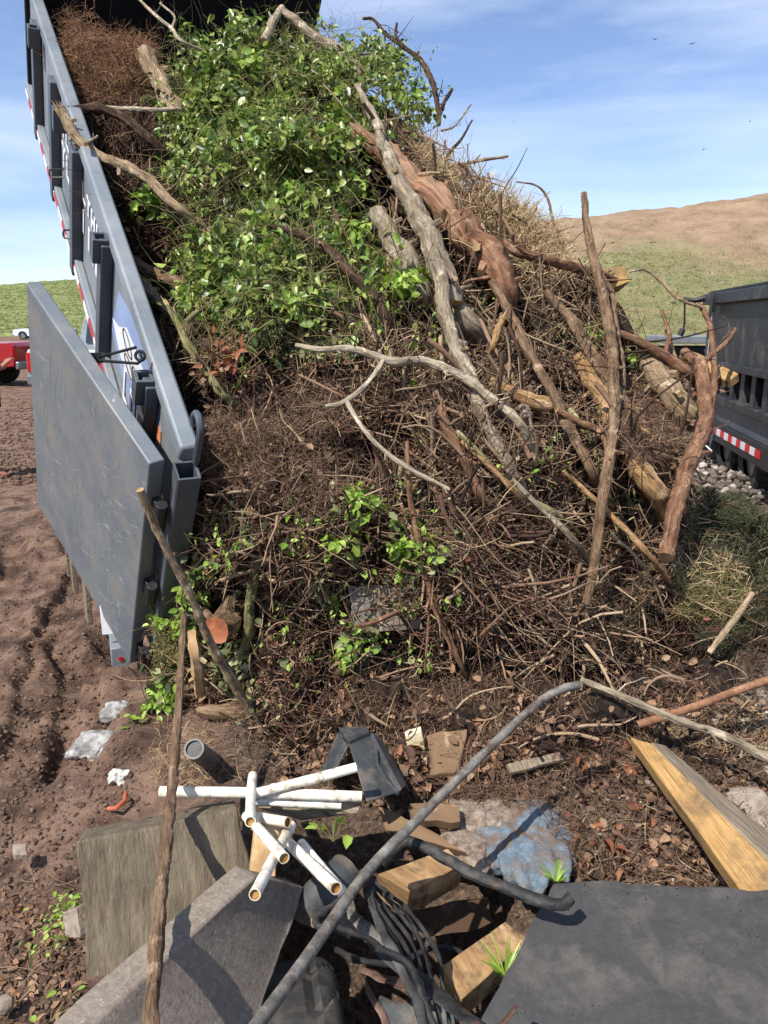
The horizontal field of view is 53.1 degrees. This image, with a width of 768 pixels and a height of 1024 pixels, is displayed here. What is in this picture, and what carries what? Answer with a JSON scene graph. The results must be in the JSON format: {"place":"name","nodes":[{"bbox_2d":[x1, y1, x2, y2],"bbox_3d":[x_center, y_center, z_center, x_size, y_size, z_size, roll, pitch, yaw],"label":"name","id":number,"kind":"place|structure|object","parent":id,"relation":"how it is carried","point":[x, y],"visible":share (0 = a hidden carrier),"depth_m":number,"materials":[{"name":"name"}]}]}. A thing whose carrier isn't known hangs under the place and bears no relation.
{"place":"outdoors","nodes":[
{"label":"outdoors","id":0,"kind":"place"},
{"bbox_2d":[0,279,85,336],"bbox_3d":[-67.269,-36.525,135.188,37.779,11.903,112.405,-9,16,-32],"label":"hill grass","id":1,"kind":"structure","parent":0,"point":[19,292],"depth_m":136.21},
{"bbox_2d":[0,336,767,1023],"bbox_3d":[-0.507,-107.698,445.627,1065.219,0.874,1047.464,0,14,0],"label":"ground","id":2,"kind":"structure","parent":0,"point":[362,828],"depth_m":2.73,"materials":[{"name":"soil"}]},
{"bbox_2d":[0,341,29,382],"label":"pickup truck","id":3,"kind":"object","parent":2,"relation":"on","point":[16,351],"visible":0.69,"depth_m":19.83,"materials":[{"name":"red paint"}]},
{"bbox_2d":[63,904,84,937],"bbox_3d":[-0.802,1.069,1.998,0.082,0.075,0.061,-11,-6,20],"label":"stone piece","id":4,"kind":"object","parent":2,"relation":"on","point":[74,921],"visible":0.9,"depth_m":2.00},
{"bbox_2d":[64,729,113,760],"bbox_3d":[-1.106,0.901,2.972,0.248,0.093,0.163,0,14,0],"label":"membrane scrap","id":5,"kind":"object","parent":2,"relation":"on","point":[89,744],"visible":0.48,"depth_m":2.94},
{"bbox_2d":[76,800,249,978],"bbox_3d":[-0.573,1.029,2.083,0.454,0.380,0.254,-7,-10,-16],"label":"timber block","id":6,"kind":"object","parent":2,"relation":"on","point":[118,865],"depth_m":2.02,"materials":[{"name":"wood"}]},
{"bbox_2d":[53,866,302,1023],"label":"concrete slab","id":7,"kind":"object","parent":2,"relation":"on","point":[225,936],"depth_m":1.70,"materials":[{"name":"concrete"}]},
{"bbox_2d":[142,614,186,1023],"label":"pole","id":8,"kind":"object","parent":7,"relation":"on","point":[154,965],"visible":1,"depth_m":1.77,"materials":[{"name":"brown wood"}]},
{"bbox_2d":[249,823,279,877],"bbox_3d":[-0.314,0.892,2.036,0.074,0.064,0.146,8,54,-12],"label":"wood piece","id":9,"kind":"object","parent":7,"relation":"on","point":[260,852],"visible":0.43,"depth_m":2.01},
{"bbox_2d":[285,838,341,894],"bbox_3d":[-0.189,0.880,1.931,0.032,0.118,0.340,-7,16,-27],"label":"plastic pipe","id":10,"kind":"object","parent":9,"relation":"on","point":[325,878],"visible":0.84,"depth_m":1.88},
{"bbox_2d":[249,821,295,900],"bbox_3d":[-0.267,0.838,1.870,0.030,0.145,0.409,1,14,4],"label":"plastic pipe","id":11,"kind":"object","parent":10,"relation":"on","point":[262,879],"visible":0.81,"depth_m":1.77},
{"bbox_2d":[299,854,358,922],"bbox_3d":[-0.162,1.042,2.111,0.111,0.131,0.181,13,19,43],"label":"drain pipe","id":12,"kind":"object","parent":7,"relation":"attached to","point":[316,896],"visible":0.52,"depth_m":2.06,"materials":[{"name":"grey plastic"}]},
{"bbox_2d":[136,488,257,722],"bbox_3d":[-0.588,0.435,2.691,0.056,1.149,0.549,12,18,39],"label":"pole","id":13,"kind":"object","parent":2,"relation":"on","point":[230,677],"visible":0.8,"depth_m":2.59,"materials":[{"name":"beige plant"}]},
{"bbox_2d":[188,630,208,698],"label":"log","id":14,"kind":"object","parent":2,"relation":"on","point":[197,678],"visible":0.94,"depth_m":2.91,"materials":[{"name":"brown wood"}]},
{"bbox_2d":[184,738,219,768],"bbox_3d":[-0.614,0.851,2.660,0.069,0.286,0.323,1,14,2],"label":"drain pipe","id":15,"kind":"object","parent":2,"relation":"on","point":[199,753],"visible":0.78,"depth_m":2.51,"materials":[{"name":"grey plastic"}]},
{"bbox_2d":[196,698,254,721],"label":"log","id":16,"kind":"object","parent":2,"relation":"on","point":[210,711],"visible":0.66,"depth_m":2.93,"materials":[{"name":"wood"}]},
{"bbox_2d":[256,799,341,809],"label":"plastic pipe","id":17,"kind":"object","parent":2,"relation":"on","point":[309,804],"visible":0.64,"depth_m":2.18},
{"bbox_2d":[158,786,362,802],"bbox_3d":[-0.351,0.802,2.186,0.580,0.030,0.036,1,14,2],"label":"plastic pipe","id":18,"kind":"object","parent":17,"relation":"on","point":[293,794],"visible":0.81,"depth_m":2.18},
{"bbox_2d":[245,771,256,826],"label":"plastic pipe","id":19,"kind":"object","parent":18,"relation":"on","point":[250,810],"visible":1,"depth_m":2.07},
{"bbox_2d":[242,812,288,863],"bbox_3d":[-0.298,0.807,1.913,0.028,0.067,0.255,-8,16,-30],"label":"plastic pipe","id":20,"kind":"object","parent":19,"relation":"on","point":[270,843],"visible":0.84,"depth_m":1.87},
{"bbox_2d":[256,763,357,798],"bbox_3d":[-0.220,0.766,2.186,0.292,0.078,0.034,-3,14,-10],"label":"plastic pipe","id":21,"kind":"object","parent":18,"relation":"on","point":[302,781],"visible":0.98,"depth_m":2.17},
{"bbox_2d":[262,956,345,1023],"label":"tyre","id":22,"kind":"object","parent":2,"relation":"on","point":[313,997],"visible":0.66,"depth_m":1.80,"materials":[{"name":"rubber"}]},
{"bbox_2d":[24,0,600,666],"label":"dump trailer","id":23,"kind":"object","parent":2,"relation":"on","point":[114,424],"visible":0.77,"depth_m":3.40,"materials":[{"name":"grey paint"}]},
{"bbox_2d":[31,0,173,130],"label":"rusty root hair","id":24,"kind":"object","parent":23,"relation":"attached to","point":[128,47],"visible":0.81,"depth_m":4.60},
{"bbox_2d":[51,100,205,229],"bbox_3d":[-1.323,-1.761,3.904,0.841,0.654,0.357,11,17,37],"label":"branch","id":25,"kind":"object","parent":23,"relation":"on","point":[135,171],"visible":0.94,"depth_m":3.85,"materials":[{"name":"beige plant"}]},
{"bbox_2d":[322,726,405,801],"bbox_3d":[-0.075,0.846,2.531,0.234,0.229,0.511,-5,15,-20],"label":"plastic housing","id":26,"kind":"object","parent":2,"relation":"on","point":[379,774],"visible":0.95,"depth_m":2.46,"materials":[{"name":"black plastic"}]},
{"bbox_2d":[258,793,363,819],"bbox_3d":[-0.217,0.890,2.311,0.318,0.072,0.065,-1,14,-4],"label":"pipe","id":27,"kind":"object","parent":26,"relation":"on","point":[307,814],"visible":0.62,"depth_m":2.29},
{"bbox_2d":[126,40,640,721],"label":"young leaves","id":28,"kind":"object","parent":2,"relation":"on","point":[398,290],"visible":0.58,"depth_m":3.48,"materials":[{"name":"green plant"}]},
{"bbox_2d":[0,397,767,1023],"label":"soil clods","id":29,"kind":"object","parent":2,"relation":"on","point":[80,805],"visible":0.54,"depth_m":2.59,"materials":[{"name":"soil"}]},
{"bbox_2d":[0,686,767,1023],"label":"leaf litter","id":30,"kind":"object","parent":2,"relation":"on","point":[408,756],"visible":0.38,"depth_m":2.56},
{"bbox_2d":[426,729,466,778],"bbox_3d":[0.227,0.842,2.656,0.150,0.064,0.173,-7,28,1],"label":"cardboard piece","id":31,"kind":"object","parent":30,"relation":"on","point":[451,765],"visible":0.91,"depth_m":2.65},
{"bbox_2d":[0,631,767,1017],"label":"litter twigs","id":32,"kind":"object","parent":2,"relation":"on","point":[626,777],"visible":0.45,"depth_m":2.66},
{"bbox_2d":[137,57,654,729],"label":"dull leaves","id":33,"kind":"object","parent":2,"relation":"on","point":[243,657],"visible":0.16,"depth_m":3.07,"materials":[{"name":"green plant"}]},
{"bbox_2d":[114,0,445,390],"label":"vine","id":34,"kind":"object","parent":33,"relation":"on","point":[201,94],"depth_m":3.95,"materials":[{"name":"plant"}]},
{"bbox_2d":[132,253,198,293],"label":"branch","id":35,"kind":"object","parent":34,"relation":"on","point":[155,273],"visible":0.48,"depth_m":3.70,"materials":[{"name":"brown plant"}]},
{"bbox_2d":[140,1,453,404],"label":"vine sprays","id":36,"kind":"object","parent":34,"relation":"attached to","point":[193,231],"visible":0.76,"depth_m":3.74,"materials":[{"name":"green plant"}]},
{"bbox_2d":[167,48,471,398],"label":"wilted sprays","id":37,"kind":"object","parent":34,"relation":"attached to","point":[258,367],"visible":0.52,"depth_m":3.41,"materials":[{"name":"brown plant"}]},
{"bbox_2d":[330,944,462,967],"bbox_3d":[0.050,1.199,2.077,0.405,0.101,0.147,0,14,0],"label":"black hose","id":38,"kind":"object","parent":2,"relation":"on","point":[345,955],"visible":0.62,"depth_m":2.05,"materials":[{"name":"rubber"}]},
{"bbox_2d":[173,290,644,695],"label":"leafy shoots","id":39,"kind":"object","parent":2,"relation":"on","point":[338,603],"visible":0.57,"depth_m":2.90,"materials":[{"name":"green plant"}]},
{"bbox_2d":[58,54,767,717],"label":"dark twigs","id":40,"kind":"object","parent":2,"relation":"on","point":[128,184],"visible":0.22,"depth_m":3.29,"materials":[{"name":"wood"}]},
{"bbox_2d":[202,325,527,644],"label":"rust leaves","id":41,"kind":"object","parent":40,"relation":"on","point":[231,367],"visible":0.56,"depth_m":3.14,"materials":[{"name":"brown plant"}]},
{"bbox_2d":[61,40,767,748],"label":"twigs","id":42,"kind":"object","parent":2,"relation":"on","point":[503,368],"visible":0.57,"depth_m":3.08,"materials":[{"name":"wood"}]},
{"bbox_2d":[66,102,169,161],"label":"branch","id":43,"kind":"object","parent":42,"relation":"on","point":[105,111],"visible":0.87,"depth_m":4.15,"materials":[{"name":"brown plant"}]},
{"bbox_2d":[161,287,245,417],"bbox_3d":[-0.766,-0.646,3.254,0.283,0.598,0.431,-6,15,-24],"label":"branch","id":44,"kind":"object","parent":42,"relation":"on","point":[217,388],"visible":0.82,"depth_m":3.19,"materials":[{"name":"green plant"}]},
{"bbox_2d":[237,557,259,663],"bbox_3d":[-0.528,0.398,3.016,0.104,0.479,0.191,-2,14,-8],"label":"log","id":45,"kind":"object","parent":42,"relation":"on","point":[249,614],"visible":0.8,"depth_m":2.94,"materials":[{"name":"wood"}]},
{"bbox_2d":[268,222,395,347],"bbox_3d":[-0.200,-0.999,3.495,0.694,0.625,0.115,6,15,24],"label":"branch","id":46,"kind":"object","parent":42,"relation":"on","point":[353,275],"visible":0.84,"depth_m":3.45,"materials":[{"name":"brown plant"}]},
{"bbox_2d":[348,585,422,632],"bbox_3d":[0.002,0.373,2.991,0.272,0.208,0.152,-8,-6,-3],"label":"concrete edge","id":47,"kind":"object","parent":42,"relation":"on","point":[360,604],"visible":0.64,"depth_m":2.93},
{"bbox_2d":[368,205,435,311],"bbox_3d":[0.087,-1.242,3.742,0.284,0.524,0.501,-2,14,-7],"label":"log","id":48,"kind":"object","parent":42,"relation":"on","point":[409,253],"visible":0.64,"depth_m":3.66,"materials":[{"name":"wood"}]},
{"bbox_2d":[295,343,535,493],"bbox_3d":[0.131,-0.367,2.967,0.981,0.550,0.462,0,14,0],"label":"branch","id":49,"kind":"object","parent":42,"relation":"on","point":[469,381],"visible":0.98,"depth_m":3.07,"materials":[{"name":"grey plant"}]},
{"bbox_2d":[82,63,767,745],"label":"dead leaves","id":50,"kind":"object","parent":42,"relation":"on","point":[298,467],"visible":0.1,"depth_m":3.03,"materials":[{"name":"brown plant"}]},
{"bbox_2d":[405,441,469,680],"bbox_3d":[0.213,0.239,2.867,0.268,0.966,0.368,0,14,0],"label":"root","id":51,"kind":"object","parent":42,"relation":"in","point":[446,632],"visible":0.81,"depth_m":2.84,"materials":[{"name":"red plant"}]},
{"bbox_2d":[354,83,529,522],"bbox_3d":[0.189,-1.139,3.660,0.318,2.112,1.871,-5,15,-19],"label":"branch","id":52,"kind":"object","parent":42,"relation":"on","point":[444,276],"visible":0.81,"depth_m":3.53,"materials":[{"name":"grey plant"}]},
{"bbox_2d":[195,353,696,685],"bbox_3d":[0.428,0.063,3.536,2.403,1.597,1.619,0,14,0],"label":"root hair","id":53,"kind":"object","parent":42,"relation":"on","point":[634,441],"visible":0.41,"depth_m":3.05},
{"bbox_2d":[437,404,505,513],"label":"branch","id":54,"kind":"object","parent":42,"relation":"on","point":[452,437],"visible":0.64,"depth_m":2.92,"materials":[{"name":"red plant"}]},
{"bbox_2d":[453,302,490,347],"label":"log","id":55,"kind":"object","parent":42,"relation":"on","point":[466,317],"visible":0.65,"depth_m":3.54,"materials":[{"name":"wood"}]},
{"bbox_2d":[486,376,553,414],"bbox_3d":[0.582,-0.484,3.243,0.292,0.173,0.186,0,14,0],"label":"log","id":56,"kind":"object","parent":42,"relation":"on","point":[539,404],"visible":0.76,"depth_m":3.24,"materials":[{"name":"wood"}]},
{"bbox_2d":[488,279,599,494],"bbox_3d":[0.701,-0.563,3.381,0.173,0.928,0.888,-8,16,-29],"label":"branch","id":57,"kind":"object","parent":42,"relation":"on","point":[579,447],"visible":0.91,"depth_m":3.28,"materials":[{"name":"brown plant"}]},
{"bbox_2d":[510,478,589,567],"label":"branch","id":58,"kind":"object","parent":42,"relation":"on","point":[566,532],"visible":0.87,"depth_m":2.94,"materials":[{"name":"grey plant"}]},
{"bbox_2d":[562,469,674,587],"bbox_3d":[0.956,0.086,3.064,0.508,0.512,0.177,0,14,0],"label":"branch","id":59,"kind":"object","parent":42,"relation":"on","point":[632,536],"visible":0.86,"depth_m":3.02,"materials":[{"name":"orange plant"}]},
{"bbox_2d":[571,352,686,522],"bbox_3d":[1.032,-0.328,3.374,0.340,0.716,0.606,-4,14,-16],"label":"log","id":60,"kind":"object","parent":42,"relation":"on","point":[647,485],"visible":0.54,"depth_m":3.19,"materials":[{"name":"wood"}]},
{"bbox_2d":[658,303,737,562],"bbox_3d":[1.460,-0.467,3.562,0.265,1.012,1.691,6,15,23],"label":"trunk","id":61,"kind":"object","parent":42,"relation":"on","point":[706,395],"visible":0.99,"depth_m":3.38,"materials":[{"name":"red plant"}]},
{"bbox_2d":[620,290,695,385],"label":"branch","id":62,"kind":"object","parent":61,"relation":"attached to","point":[671,361],"visible":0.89,"depth_m":3.75,"materials":[{"name":"red plant"}]},
{"bbox_2d":[248,681,581,1023],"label":"steel pipe","id":63,"kind":"object","parent":2,"relation":"on","point":[268,1009],"visible":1,"depth_m":1.80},
{"bbox_2d":[312,889,437,1023],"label":"bent tube","id":64,"kind":"object","parent":63,"relation":"attached to","point":[321,914],"visible":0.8,"depth_m":1.62,"materials":[{"name":"rubber"}]},
{"bbox_2d":[366,876,426,1023],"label":"metal strap","id":65,"kind":"object","parent":63,"relation":"hanging from","point":[407,982],"visible":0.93,"depth_m":1.65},
{"bbox_2d":[375,881,451,1023],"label":"black hose","id":66,"kind":"object","parent":63,"relation":"hanging from","point":[432,943],"visible":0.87,"depth_m":1.86,"materials":[{"name":"rubber"}]},
{"bbox_2d":[382,836,574,910],"bbox_3d":[0.213,0.894,1.872,0.499,0.091,0.067,8,16,30],"label":"bent tube","id":67,"kind":"object","parent":63,"relation":"attached to","point":[566,901],"visible":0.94,"depth_m":1.82,"materials":[{"name":"rubber"}]},
{"bbox_2d":[378,995,459,1023],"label":"sheet scrap","id":68,"kind":"object","parent":2,"relation":"on","point":[400,1013],"visible":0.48,"depth_m":1.94,"materials":[{"name":"grey plastic"}]},
{"bbox_2d":[86,65,767,692],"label":"debris mound","id":69,"kind":"object","parent":2,"relation":"on","point":[382,181],"visible":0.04,"depth_m":3.70,"materials":[{"name":"plant"}]},
{"bbox_2d":[135,44,184,114],"bbox_3d":[-1.248,-2.492,4.468,0.248,0.472,0.491,-9,16,-32],"label":"log","id":70,"kind":"object","parent":69,"relation":"on","point":[146,55],"visible":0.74,"depth_m":4.44,"materials":[{"name":"wood"}]},
{"bbox_2d":[203,590,258,643],"bbox_3d":[-0.600,0.396,3.066,0.162,0.196,0.461,3,14,13],"label":"log","id":71,"kind":"object","parent":69,"relation":"on","point":[224,621],"visible":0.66,"depth_m":2.90,"materials":[{"name":"wood"}]},
{"bbox_2d":[282,7,374,83],"bbox_3d":[-0.331,-2.818,4.656,0.655,0.514,0.184,9,16,32],"label":"log","id":72,"kind":"object","parent":69,"relation":"on","point":[288,15],"visible":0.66,"depth_m":4.61,"materials":[{"name":"wood"}]},
{"bbox_2d":[362,16,452,126],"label":"branch","id":73,"kind":"object","parent":69,"relation":"on","point":[439,109],"visible":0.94,"depth_m":4.91,"materials":[{"name":"brown plant"}]},
{"bbox_2d":[80,70,766,739],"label":"dry straw","id":74,"kind":"object","parent":69,"relation":"on","point":[544,228],"visible":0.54,"depth_m":4.13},
{"bbox_2d":[348,122,528,308],"bbox_3d":[0.247,-1.549,3.956,0.328,0.993,1.154,-11,17,-37],"label":"trunk","id":75,"kind":"object","parent":69,"relation":"on","point":[492,259],"visible":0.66,"depth_m":3.83,"materials":[{"name":"red wood"}]},
{"bbox_2d":[566,191,626,636],"bbox_3d":[0.950,-0.554,3.578,0.271,2.028,1.801,3,14,10],"label":"stick","id":76,"kind":"object","parent":69,"relation":"on","point":[610,451],"visible":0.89,"depth_m":3.21,"materials":[{"name":"wood"}]},
{"bbox_2d":[543,289,674,483],"bbox_3d":[1.007,-0.585,3.526,0.173,0.870,0.753,-11,17,-37],"label":"branch","id":77,"kind":"object","parent":69,"relation":"on","point":[576,324],"visible":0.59,"depth_m":3.53,"materials":[{"name":"brown plant"}]},
{"bbox_2d":[592,266,629,294],"bbox_3d":[1.233,-1.260,4.221,0.178,0.153,0.140,-1,-11,-14],"label":"wood block","id":78,"kind":"object","parent":69,"relation":"on","point":[620,273],"depth_m":4.17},
{"bbox_2d":[503,238,617,282],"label":"branch","id":79,"kind":"object","parent":78,"relation":"on","point":[533,256],"visible":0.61,"depth_m":3.88,"materials":[{"name":"red plant"}]},
{"bbox_2d":[636,352,697,431],"bbox_3d":[1.399,-0.594,3.787,0.340,0.400,0.224,7,16,28],"label":"log","id":80,"kind":"object","parent":69,"relation":"on","point":[653,368],"visible":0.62,"depth_m":3.75,"materials":[{"name":"wood"}]},
{"bbox_2d":[142,560,755,701],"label":"yellow grass","id":81,"kind":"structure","parent":2,"relation":"on","point":[163,640],"depth_m":3.23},
{"bbox_2d":[409,897,492,939],"bbox_3d":[0.199,1.207,2.288,0.244,0.093,0.070,-14,-23,-1],"label":"wood piece","id":82,"kind":"object","parent":2,"relation":"on","point":[460,916],"visible":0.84,"depth_m":2.27,"materials":[{"name":"brown wood"}]},
{"bbox_2d":[377,849,460,914],"bbox_3d":[0.105,1.050,2.175,0.245,0.120,0.102,-8,16,-29],"label":"wood block","id":83,"kind":"object","parent":82,"relation":"on","point":[416,884],"depth_m":2.15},
{"bbox_2d":[144,683,767,789],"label":"bristly grass","id":84,"kind":"structure","parent":2,"relation":"on","point":[199,769],"depth_m":2.76,"materials":[{"name":"plant"}]},
{"bbox_2d":[200,600,748,767],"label":"root clods","id":85,"kind":"object","parent":2,"relation":"on","point":[693,760],"visible":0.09,"depth_m":2.81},
{"bbox_2d":[235,313,717,757],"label":"curled roots","id":86,"kind":"object","parent":2,"relation":"on","point":[290,634],"visible":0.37,"depth_m":2.97,"materials":[{"name":"plant"}]},
{"bbox_2d":[443,922,524,1021],"bbox_3d":[0.263,1.165,1.961,0.244,0.106,0.116,-11,31,-26],"label":"wood block","id":87,"kind":"object","parent":2,"relation":"on","point":[472,980],"depth_m":1.92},
{"bbox_2d":[237,595,757,749],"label":"foot sticks","id":88,"kind":"object","parent":2,"relation":"on","point":[667,675],"visible":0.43,"depth_m":2.79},
{"bbox_2d":[231,581,766,764],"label":"foot roots","id":89,"kind":"object","parent":2,"relation":"on","point":[527,692],"visible":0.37,"depth_m":2.83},
{"bbox_2d":[258,594,740,761],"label":"foot leaves","id":90,"kind":"object","parent":2,"relation":"on","point":[452,739],"visible":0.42,"depth_m":2.82,"materials":[{"name":"brown plant"}]},
{"bbox_2d":[442,764,588,872],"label":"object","id":91,"kind":"object","parent":2,"relation":"on","point":[548,799],"visible":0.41,"depth_m":2.50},
{"bbox_2d":[294,597,740,751],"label":"soil mounds","id":92,"kind":"object","parent":2,"relation":"on","point":[618,712],"visible":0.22,"depth_m":2.86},
{"bbox_2d":[580,677,767,763],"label":"branch","id":93,"kind":"object","parent":92,"relation":"on","point":[747,747],"visible":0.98,"depth_m":2.53,"materials":[{"name":"grey plant"}]},
{"bbox_2d":[635,676,767,728],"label":"rusty pipe","id":94,"kind":"object","parent":93,"relation":"on","point":[708,701],"visible":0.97,"depth_m":2.59,"materials":[{"name":"brown metal"}]},
{"bbox_2d":[684,581,754,654],"bbox_3d":[1.335,0.418,3.096,0.340,0.237,0.160,-12,18,-40],"label":"stick","id":95,"kind":"object","parent":92,"relation":"on","point":[733,620],"visible":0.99,"depth_m":3.06,"materials":[{"name":"wood"}]},
{"bbox_2d":[271,665,767,888],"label":"fine roots","id":96,"kind":"object","parent":2,"relation":"on","point":[590,753],"visible":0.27,"depth_m":2.63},
{"bbox_2d":[281,432,767,883],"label":"rubble","id":97,"kind":"object","parent":2,"relation":"on","point":[712,470],"visible":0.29,"depth_m":7.08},
{"bbox_2d":[477,799,575,894],"bbox_3d":[0.417,1.036,2.366,0.375,0.136,0.413,0,14,0],"label":"blue cloth","id":98,"kind":"object","parent":2,"relation":"on","point":[518,848],"visible":0.6,"depth_m":2.30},
{"bbox_2d":[440,797,512,875],"bbox_3d":[0.294,1.007,2.388,0.276,0.091,0.366,0,14,0],"label":"carpet scrap","id":99,"kind":"object","parent":98,"relation":"on","point":[466,837],"visible":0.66,"depth_m":2.40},
{"bbox_2d":[379,807,466,855],"bbox_3d":[0.099,0.983,2.333,0.333,0.059,0.068,11,18,38],"label":"plank","id":100,"kind":"object","parent":99,"relation":"on","point":[394,823],"visible":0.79,"depth_m":2.33,"materials":[{"name":"brown wood"}]},
{"bbox_2d":[409,802,459,828],"bbox_3d":[0.160,0.939,2.377,0.154,0.050,0.083,-4,32,-16],"label":"wood piece","id":101,"kind":"object","parent":99,"relation":"on","point":[445,815],"visible":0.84,"depth_m":2.37,"materials":[{"name":"brown wood"}]},
{"bbox_2d":[481,880,767,1023],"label":"board","id":102,"kind":"object","parent":2,"relation":"on","point":[550,977],"visible":0.96,"depth_m":1.72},
{"bbox_2d":[354,926,485,1023],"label":"metal strap","id":103,"kind":"object","parent":102,"relation":"on","point":[439,996],"visible":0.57,"depth_m":1.64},
{"bbox_2d":[569,480,767,680],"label":"grass clippings","id":104,"kind":"object","parent":2,"relation":"on","point":[758,518],"depth_m":3.46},
{"bbox_2d":[646,335,706,435],"bbox_3d":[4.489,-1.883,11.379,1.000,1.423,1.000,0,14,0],"label":"flat trailer","id":105,"kind":"object","parent":2,"relation":"on","point":[698,339],"visible":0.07,"depth_m":10.87,"materials":[{"name":"grey paint"}]},
{"bbox_2d":[630,738,767,890],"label":"timber beam","id":106,"kind":"structure","parent":2,"relation":"on","point":[731,837],"depth_m":2.17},
{"bbox_2d":[677,281,767,490],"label":"black trailer","id":107,"kind":"object","parent":2,"relation":"on","point":[742,434],"visible":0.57,"depth_m":7.56,"materials":[{"name":"paint"}]},
{"bbox_2d":[724,786,767,813],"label":"stone","id":108,"kind":"object","parent":2,"relation":"on","point":[751,794],"visible":0.48,"depth_m":2.51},
{"bbox_2d":[0,0,767,284],"label":"sky","id":109,"kind":"structure","parent":0,"point":[620,115],"materials":[{"name":"blue"}]},
{"bbox_2d":[541,193,767,344],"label":"hill","id":110,"kind":"structure","parent":0,"point":[726,224],"depth_m":42.56,"materials":[{"name":"soil"}]},
{"bbox_2d":[571,242,767,337],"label":"hill grass","id":111,"kind":"structure","parent":110,"relation":"on","point":[691,327],"depth_m":35.72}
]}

